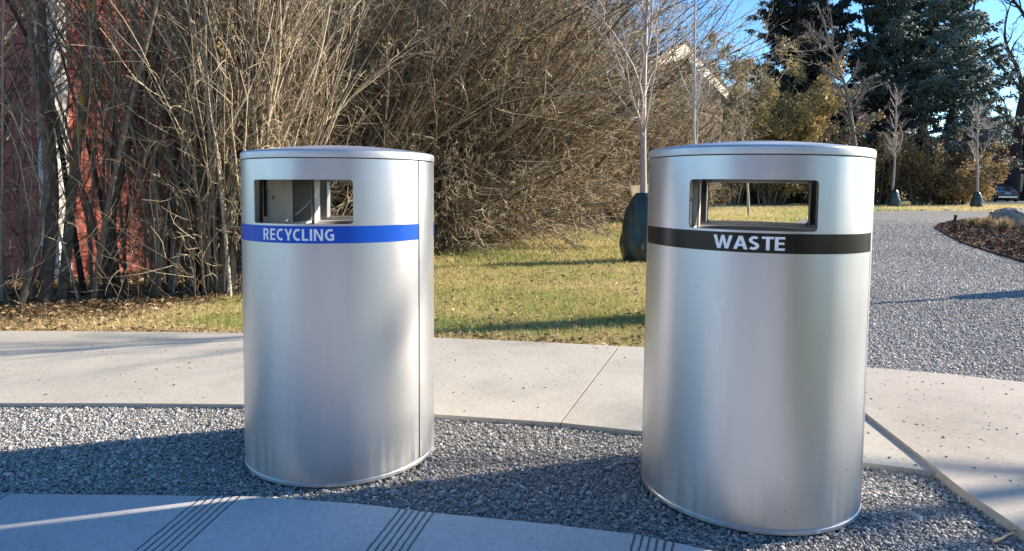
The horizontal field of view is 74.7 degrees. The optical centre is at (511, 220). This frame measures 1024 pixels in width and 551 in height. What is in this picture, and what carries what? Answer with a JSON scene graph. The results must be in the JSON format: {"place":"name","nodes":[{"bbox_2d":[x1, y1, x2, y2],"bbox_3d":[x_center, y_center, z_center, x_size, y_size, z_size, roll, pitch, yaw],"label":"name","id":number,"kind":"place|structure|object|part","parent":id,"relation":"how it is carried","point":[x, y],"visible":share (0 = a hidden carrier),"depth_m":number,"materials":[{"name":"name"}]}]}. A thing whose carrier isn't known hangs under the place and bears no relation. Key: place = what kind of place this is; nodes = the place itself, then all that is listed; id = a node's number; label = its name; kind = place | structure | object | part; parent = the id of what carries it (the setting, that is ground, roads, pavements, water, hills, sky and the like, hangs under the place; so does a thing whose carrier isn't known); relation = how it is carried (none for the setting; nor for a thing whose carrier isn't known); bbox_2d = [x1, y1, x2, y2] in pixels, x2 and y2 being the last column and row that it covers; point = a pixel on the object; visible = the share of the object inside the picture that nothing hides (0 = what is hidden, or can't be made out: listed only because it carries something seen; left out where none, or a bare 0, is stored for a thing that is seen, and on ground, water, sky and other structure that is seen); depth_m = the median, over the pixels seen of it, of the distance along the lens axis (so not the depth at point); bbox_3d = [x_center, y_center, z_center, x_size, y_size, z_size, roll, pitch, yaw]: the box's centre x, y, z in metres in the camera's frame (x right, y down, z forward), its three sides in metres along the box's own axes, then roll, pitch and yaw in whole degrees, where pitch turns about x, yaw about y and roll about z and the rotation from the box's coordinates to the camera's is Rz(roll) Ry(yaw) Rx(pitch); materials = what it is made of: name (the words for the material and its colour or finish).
{"place":"outdoors","nodes":[
{"label":"outdoors","id":0,"kind":"place"},
{"bbox_2d":[0,331,617,427],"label":"path","id":1,"kind":"structure","parent":0,"point":[74,380],"depth_m":3.60,"materials":[{"name":"concrete"}]},
{"bbox_2d":[2,332,1019,547],"bbox_3d":[-0.497,0.828,3.225,6.709,0.026,2.896,0,3,0],"label":"grit","id":2,"kind":"object","parent":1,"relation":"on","point":[582,397],"visible":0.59,"depth_m":3.24,"materials":[{"name":"grey gravel"}]},
{"bbox_2d":[0,494,711,550],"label":"path","id":3,"kind":"structure","parent":0,"point":[170,523],"depth_m":1.95,"materials":[{"name":"concrete"}]},
{"bbox_2d":[0,193,1023,347],"bbox_3d":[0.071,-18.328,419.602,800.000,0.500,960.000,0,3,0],"label":"ground","id":4,"kind":"structure","parent":0,"point":[905,201],"depth_m":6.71,"materials":[{"name":"green plant"}]},
{"bbox_2d":[0,0,112,305],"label":"tree stem","id":5,"kind":"object","parent":4,"relation":"on","point":[45,158],"visible":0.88,"depth_m":5.67,"materials":[{"name":"brown plant"}]},
{"bbox_2d":[0,0,136,304],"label":"tree stem","id":6,"kind":"object","parent":4,"relation":"on","point":[52,217],"visible":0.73,"depth_m":5.81,"materials":[{"name":"brown plant"}]},
{"bbox_2d":[0,0,158,309],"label":"bare shrub","id":7,"kind":"object","parent":4,"relation":"on","point":[29,92],"visible":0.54,"depth_m":6.20,"materials":[{"name":"brown plant"}]},
{"bbox_2d":[0,0,161,306],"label":"bare shrub","id":8,"kind":"object","parent":4,"relation":"on","point":[3,286],"visible":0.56,"depth_m":5.88,"materials":[{"name":"brown plant"}]},
{"bbox_2d":[17,0,163,299],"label":"tree stem","id":9,"kind":"object","parent":4,"relation":"on","point":[63,289],"visible":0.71,"depth_m":6.05,"materials":[{"name":"brown plant"}]},
{"bbox_2d":[0,0,232,305],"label":"bare shrub","id":10,"kind":"object","parent":4,"relation":"on","point":[115,282],"visible":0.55,"depth_m":6.04,"materials":[{"name":"brown plant"}]},
{"bbox_2d":[59,0,186,297],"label":"tree stem","id":11,"kind":"object","parent":4,"relation":"on","point":[110,234],"visible":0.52,"depth_m":6.16,"materials":[{"name":"brown plant"}]},
{"bbox_2d":[0,0,295,280],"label":"shingled house","id":12,"kind":"structure","parent":4,"relation":"on","point":[19,41],"depth_m":7.48,"materials":[{"name":"red"}]},
{"bbox_2d":[152,1,247,290],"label":"tree stem","id":13,"kind":"object","parent":4,"relation":"on","point":[166,233],"visible":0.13,"depth_m":6.46,"materials":[{"name":"brown plant"}]},
{"bbox_2d":[31,0,473,299],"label":"bare shrub","id":14,"kind":"object","parent":4,"relation":"on","point":[211,258],"visible":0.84,"depth_m":6.19,"materials":[{"name":"brown plant"}]},
{"bbox_2d":[110,0,479,227],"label":"bare shrub","id":15,"kind":"object","parent":4,"relation":"on","point":[358,94],"visible":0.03,"depth_m":9.31,"materials":[{"name":"brown plant"}]},
{"bbox_2d":[0,225,645,345],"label":"leaf litter","id":16,"kind":"object","parent":4,"relation":"on","point":[51,308],"visible":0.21,"depth_m":5.68,"materials":[{"name":"brown plant"}]},
{"bbox_2d":[217,0,639,251],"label":"bare shrub","id":17,"kind":"object","parent":4,"relation":"on","point":[396,31],"visible":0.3,"depth_m":9.69,"materials":[{"name":"brown plant"}]},
{"bbox_2d":[324,51,630,267],"bbox_3d":[-0.948,-0.878,10.855,5.910,3.525,6.102,2,3,39],"label":"bare shrub","id":18,"kind":"object","parent":4,"relation":"on","point":[468,229],"visible":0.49,"depth_m":10.45,"materials":[{"name":"brown plant"}]},
{"bbox_2d":[293,0,663,162],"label":"bare shrub","id":19,"kind":"object","parent":4,"relation":"on","point":[546,20],"depth_m":14.09,"materials":[{"name":"brown plant"}]},
{"bbox_2d":[361,94,648,250],"bbox_3d":[-0.533,-1.029,12.905,6.996,4.291,7.063,0,3,0],"label":"bare shrub","id":20,"kind":"object","parent":4,"relation":"on","point":[586,195],"visible":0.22,"depth_m":12.12,"materials":[{"name":"brown plant"}]},
{"bbox_2d":[0,406,1023,550],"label":"gravel strip","id":21,"kind":"object","parent":4,"relation":"on","point":[540,516],"visible":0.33,"depth_m":2.30,"materials":[{"name":"grey gravel"}]},
{"bbox_2d":[240,145,433,487],"bbox_3d":[-0.653,0.298,2.570,0.706,1.160,0.706,1,3,10],"label":"litter bin","id":22,"kind":"object","parent":21,"relation":"on","point":[338,333],"visible":1,"depth_m":2.27,"materials":[{"name":"metal"}]},
{"bbox_2d":[641,141,876,535],"bbox_3d":[0.808,0.318,2.269,0.706,1.160,0.706,2,3,21],"label":"litter bin","id":23,"kind":"object","parent":21,"relation":"on","point":[755,366],"visible":1,"depth_m":1.96,"materials":[{"name":"metal"}]},
{"bbox_2d":[991,532,1013,542],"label":"fallen twig","id":24,"kind":"object","parent":21,"relation":"on","point":[998,539],"visible":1,"depth_m":1.91,"materials":[{"name":"wood"}]},
{"bbox_2d":[288,0,766,245],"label":"bare shrub","id":25,"kind":"object","parent":4,"relation":"on","point":[467,117],"visible":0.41,"depth_m":10.49,"materials":[{"name":"brown plant"}]},
{"bbox_2d":[434,226,645,265],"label":"lawn grass","id":26,"kind":"structure","parent":4,"relation":"on","point":[591,246],"depth_m":10.61,"materials":[{"name":"green plant"}]},
{"bbox_2d":[387,0,701,177],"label":"bare shrub","id":27,"kind":"object","parent":4,"relation":"on","point":[634,44],"depth_m":15.81,"materials":[{"name":"brown plant"}]},
{"bbox_2d":[424,0,709,153],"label":"bare shrub","id":28,"kind":"object","parent":4,"relation":"on","point":[648,37],"visible":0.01,"depth_m":18.55,"materials":[{"name":"brown plant"}]},
{"bbox_2d":[333,0,807,252],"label":"bare shrub","id":29,"kind":"object","parent":4,"relation":"on","point":[566,86],"visible":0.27,"depth_m":11.16,"materials":[{"name":"brown plant"}]},
{"bbox_2d":[497,129,655,234],"bbox_3d":[0.403,-1.428,16.856,6.950,3.949,6.602,-1,3,-30],"label":"bare shrub","id":30,"kind":"object","parent":4,"relation":"on","point":[609,192],"visible":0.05,"depth_m":16.13,"materials":[{"name":"brown plant"}]},
{"bbox_2d":[575,216,604,225],"bbox_3d":[2.177,0.072,19.004,1.033,0.488,0.700,0,3,0],"label":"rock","id":31,"kind":"object","parent":4,"relation":"on","point":[590,219],"visible":0.1,"depth_m":18.72,"materials":[{"name":"grey stone"}]},
{"bbox_2d":[362,0,838,245],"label":"bare shrub","id":32,"kind":"object","parent":4,"relation":"on","point":[617,82],"visible":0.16,"depth_m":11.97,"materials":[{"name":"brown plant"}]},
{"bbox_2d":[430,0,792,233],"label":"bare shrub","id":33,"kind":"object","parent":4,"relation":"on","point":[658,80],"visible":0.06,"depth_m":14.38,"materials":[{"name":"brown plant"}]},
{"bbox_2d":[596,146,653,219],"bbox_3d":[2.318,-1.530,21.513,7.003,3.553,6.530,1,3,17],"label":"bare shrub","id":34,"kind":"object","parent":4,"relation":"on","point":[619,179],"visible":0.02,"depth_m":19.37,"materials":[{"name":"brown plant"}]},
{"bbox_2d":[577,0,679,192],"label":"sapling","id":35,"kind":"object","parent":4,"relation":"on","point":[641,121],"visible":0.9,"depth_m":9.56,"materials":[{"name":"grey plant"}]},
{"bbox_2d":[619,193,647,262],"bbox_3d":[1.870,0.091,9.571,0.658,0.980,0.502,0,3,0],"label":"watering bag","id":36,"kind":"object","parent":4,"relation":"on","point":[633,242],"visible":0.52,"depth_m":9.42,"materials":[{"name":"green plastic"}]},
{"bbox_2d":[558,1,717,225],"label":"bare shrub","id":37,"kind":"object","parent":4,"relation":"on","point":[607,158],"visible":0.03,"depth_m":17.89,"materials":[{"name":"brown plant"}]},
{"bbox_2d":[629,183,647,198],"bbox_3d":[2.472,-0.152,12.031,0.665,1.050,0.195,-9,-6,-19],"label":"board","id":38,"kind":"object","parent":4,"relation":"on","point":[634,189],"visible":0.12,"depth_m":11.94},
{"bbox_2d":[581,0,781,224],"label":"bare shrub","id":39,"kind":"object","parent":4,"relation":"on","point":[670,144],"visible":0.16,"depth_m":19.01,"materials":[{"name":"brown plant"}]},
{"bbox_2d":[640,41,730,189],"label":"gabled house","id":40,"kind":"structure","parent":4,"relation":"on","point":[681,52],"depth_m":32.65,"materials":[{"name":"white"}]},
{"bbox_2d":[619,42,769,208],"bbox_3d":[4.940,-2.849,22.631,6.773,6.160,6.669,2,3,30],"label":"bare shrub","id":41,"kind":"object","parent":4,"relation":"on","point":[740,129],"visible":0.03,"depth_m":21.71,"materials":[{"name":"brown plant"}]},
{"bbox_2d":[638,81,759,213],"bbox_3d":[6.327,-2.631,25.358,5.708,5.596,6.260,0,3,0],"label":"bare shrub","id":42,"kind":"object","parent":4,"relation":"on","point":[715,191],"visible":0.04,"depth_m":24.73,"materials":[{"name":"brown plant"}]},
{"bbox_2d":[651,0,760,143],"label":"sapling","id":43,"kind":"object","parent":4,"relation":"on","point":[694,87],"visible":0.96,"depth_m":5.29,"materials":[{"name":"grey plant"}]},
{"bbox_2d":[708,183,746,207],"bbox_3d":[11.540,-1.872,38.278,3.000,2.380,2.656,0,3,6],"label":"leafy bush","id":44,"kind":"object","parent":4,"relation":"on","point":[722,199],"visible":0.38,"depth_m":38.06,"materials":[{"name":"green plant"}]},
{"bbox_2d":[709,183,761,203],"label":"hedge bush","id":45,"kind":"object","parent":4,"relation":"on","point":[717,202],"visible":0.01,"depth_m":50.60,"materials":[{"name":"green plant"}]},
{"bbox_2d":[725,120,749,215],"bbox_3d":[8.664,-2.034,25.587,0.636,3.804,1.042,-2,4,-43],"label":"sapling","id":46,"kind":"object","parent":4,"relation":"on","point":[748,204],"visible":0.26,"depth_m":25.55,"materials":[{"name":"brown plant"}]},
{"bbox_2d":[718,183,807,203],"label":"hedge bush","id":47,"kind":"object","parent":4,"relation":"on","point":[756,199],"visible":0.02,"depth_m":50.63,"materials":[{"name":"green plant"}]},
{"bbox_2d":[721,192,806,202],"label":"distant wood","id":48,"kind":"object","parent":4,"relation":"on","point":[799,200],"visible":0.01,"depth_m":54.95,"materials":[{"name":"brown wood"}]},
{"bbox_2d":[704,30,859,205],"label":"leafy tree","id":49,"kind":"object","parent":4,"relation":"on","point":[739,199],"visible":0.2,"depth_m":41.71,"materials":[{"name":"green plant"}]},
{"bbox_2d":[727,0,860,203],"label":"spruce tree","id":50,"kind":"object","parent":4,"relation":"on","point":[783,11],"visible":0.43,"depth_m":47.93,"materials":[{"name":"green plant"}]},
{"bbox_2d":[721,71,885,205],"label":"leafy tree","id":51,"kind":"object","parent":4,"relation":"on","point":[810,124],"visible":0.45,"depth_m":40.10,"materials":[{"name":"green plant"}]},
{"bbox_2d":[759,0,889,202],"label":"spruce tree","id":52,"kind":"object","parent":4,"relation":"on","point":[840,19],"visible":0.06,"depth_m":52.17,"materials":[{"name":"green plant"}]},
{"bbox_2d":[782,114,900,203],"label":"hedge bush","id":53,"kind":"object","parent":4,"relation":"on","point":[840,143],"visible":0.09,"depth_m":45.54,"materials":[{"name":"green plant"}]},
{"bbox_2d":[823,75,866,143],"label":"bare tree","id":54,"kind":"object","parent":4,"relation":"on","point":[827,138],"visible":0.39,"depth_m":41.51,"materials":[{"name":"brown plant"}]},
{"bbox_2d":[799,0,892,145],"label":"bare tree","id":55,"kind":"object","parent":4,"relation":"on","point":[849,101],"visible":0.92,"depth_m":39.02,"materials":[{"name":"brown plant"}]},
{"bbox_2d":[834,111,950,204],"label":"hedge bush","id":56,"kind":"object","parent":4,"relation":"on","point":[878,193],"visible":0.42,"depth_m":45.60,"materials":[{"name":"brown plant"}]},
{"bbox_2d":[888,189,900,206],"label":"watering bag","id":57,"kind":"object","parent":4,"relation":"on","point":[894,199],"visible":0.92,"depth_m":41.31,"materials":[{"name":"green plastic"}]},
{"bbox_2d":[836,0,955,204],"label":"spruce tree","id":58,"kind":"object","parent":4,"relation":"on","point":[888,51],"visible":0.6,"depth_m":49.52,"materials":[{"name":"green plant"}]},
{"bbox_2d":[839,0,955,198],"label":"spruce tree","id":59,"kind":"object","parent":4,"relation":"on","point":[876,30],"visible":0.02,"depth_m":58.52,"materials":[{"name":"green plant"}]},
{"bbox_2d":[884,84,910,190],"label":"sapling","id":60,"kind":"object","parent":4,"relation":"on","point":[895,137],"visible":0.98,"depth_m":41.44,"materials":[{"name":"brown plant"}]},
{"bbox_2d":[874,152,949,198],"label":"distant wood","id":61,"kind":"object","parent":4,"relation":"on","point":[906,196],"depth_m":83.56,"materials":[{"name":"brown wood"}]},
{"bbox_2d":[849,0,1023,202],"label":"spruce tree","id":62,"kind":"object","parent":4,"relation":"on","point":[926,26],"visible":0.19,"depth_m":54.53,"materials":[{"name":"green plant"}]},
{"bbox_2d":[876,130,1007,205],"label":"hedge bush","id":63,"kind":"object","parent":4,"relation":"on","point":[963,181],"visible":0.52,"depth_m":45.47,"materials":[{"name":"brown plant"}]},
{"bbox_2d":[876,121,1019,204],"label":"hedge bush","id":64,"kind":"object","parent":4,"relation":"on","point":[935,173],"visible":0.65,"depth_m":45.77,"materials":[{"name":"brown plant"}]},
{"bbox_2d":[873,0,1023,203],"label":"spruce tree","id":65,"kind":"object","parent":4,"relation":"on","point":[959,32],"visible":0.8,"depth_m":47.25,"materials":[{"name":"green plant"}]},
{"bbox_2d":[931,151,1010,204],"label":"hedge bush","id":66,"kind":"object","parent":4,"relation":"on","point":[1000,174],"visible":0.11,"depth_m":46.16,"materials":[{"name":"brown plant"}]},
{"bbox_2d":[918,202,1023,202],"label":"kerb","id":67,"kind":"structure","parent":4,"relation":"on","point":[996,202],"depth_m":57.80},
{"bbox_2d":[957,99,993,191],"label":"sapling","id":68,"kind":"object","parent":4,"relation":"on","point":[977,117],"visible":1,"depth_m":41.39,"materials":[{"name":"brown plant"}]},
{"bbox_2d":[970,192,982,207],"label":"watering bag","id":69,"kind":"object","parent":4,"relation":"on","point":[977,200],"visible":0.96,"depth_m":41.17,"materials":[{"name":"green plastic"}]},
{"bbox_2d":[949,117,1023,199],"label":"tree","id":70,"kind":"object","parent":4,"relation":"on","point":[995,159],"depth_m":75.36,"materials":[{"name":"brown"}]},
{"bbox_2d":[1020,174,1023,190],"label":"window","id":71,"kind":"structure","parent":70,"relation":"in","point":[1022,177],"depth_m":75.23,"materials":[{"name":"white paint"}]},
{"bbox_2d":[973,43,1023,200],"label":"bare tree","id":72,"kind":"object","parent":4,"relation":"on","point":[1022,191],"visible":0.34,"depth_m":75.21,"materials":[{"name":"brown plant"}]},
{"bbox_2d":[989,0,1023,200],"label":"bare tree","id":73,"kind":"object","parent":4,"relation":"on","point":[1014,179],"visible":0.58,"depth_m":73.59,"materials":[{"name":"brown plant"}]},
{"bbox_2d":[285,0,1023,189],"label":"sky","id":74,"kind":"structure","parent":0,"point":[993,7],"materials":[{"name":"blue"}]},
{"bbox_2d":[561,346,934,477],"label":"path","id":75,"kind":"structure","parent":0,"point":[613,402],"depth_m":2.96,"materials":[{"name":"concrete"}]},
{"bbox_2d":[586,203,1023,227],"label":"lawn grass","id":76,"kind":"structure","parent":0,"point":[771,213],"depth_m":33.60,"materials":[{"name":"green plant"}]},
{"bbox_2d":[795,211,1023,381],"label":"gravel plaza","id":77,"kind":"structure","parent":0,"point":[905,216],"depth_m":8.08,"materials":[{"name":"grey gravel"}]},
{"bbox_2d":[935,217,1023,262],"bbox_3d":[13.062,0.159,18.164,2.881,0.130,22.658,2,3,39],"label":"mulch","id":78,"kind":"object","parent":77,"relation":"on","point":[977,231],"visible":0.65,"depth_m":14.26,"materials":[{"name":"brown wood"}]},
{"bbox_2d":[952,223,957,232],"bbox_3d":[10.297,0.228,15.630,0.120,0.340,0.091,0,3,0],"label":"edging stake","id":79,"kind":"object","parent":78,"relation":"on","point":[955,226],"visible":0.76,"depth_m":15.59,"materials":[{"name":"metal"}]},
{"bbox_2d":[962,217,979,224],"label":"grass tuft","id":80,"kind":"object","parent":78,"relation":"on","point":[971,221],"visible":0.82,"depth_m":19.08,"materials":[{"name":"plant"}]},
{"bbox_2d":[974,215,997,227],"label":"grass tuft","id":81,"kind":"object","parent":78,"relation":"on","point":[987,223],"visible":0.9,"depth_m":17.84,"materials":[{"name":"plant"}]},
{"bbox_2d":[989,216,1021,229],"bbox_3d":[12.613,0.049,17.157,0.728,0.348,0.675,-2,4,-44],"label":"grass tuft","id":82,"kind":"object","parent":78,"relation":"on","point":[1004,223],"visible":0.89,"depth_m":17.13,"materials":[{"name":"plant"}]},
{"bbox_2d":[988,207,1023,226],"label":"boulder","id":83,"kind":"object","parent":78,"relation":"on","point":[1016,215],"visible":0.44,"depth_m":18.34,"materials":[{"name":"grey stone"}]},
{"bbox_2d":[865,367,1023,541],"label":"side path","id":84,"kind":"structure","parent":0,"point":[999,497],"depth_m":2.76,"materials":[{"name":"beige concrete"}]},
{"bbox_2d":[931,200,1023,201],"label":"road","id":85,"kind":"structure","parent":0,"point":[998,201],"depth_m":67.35,"materials":[{"name":"grey asphalt"}]},
{"bbox_2d":[986,187,1018,201],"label":"parked car","id":86,"kind":"object","parent":85,"relation":"on","point":[1007,193],"visible":0.81,"depth_m":64.36,"materials":[{"name":"blue paint"}]},
{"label":"rear window","id":87,"kind":"part","parent":86,"relation":"part of","materials":[{"name":"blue glass"}]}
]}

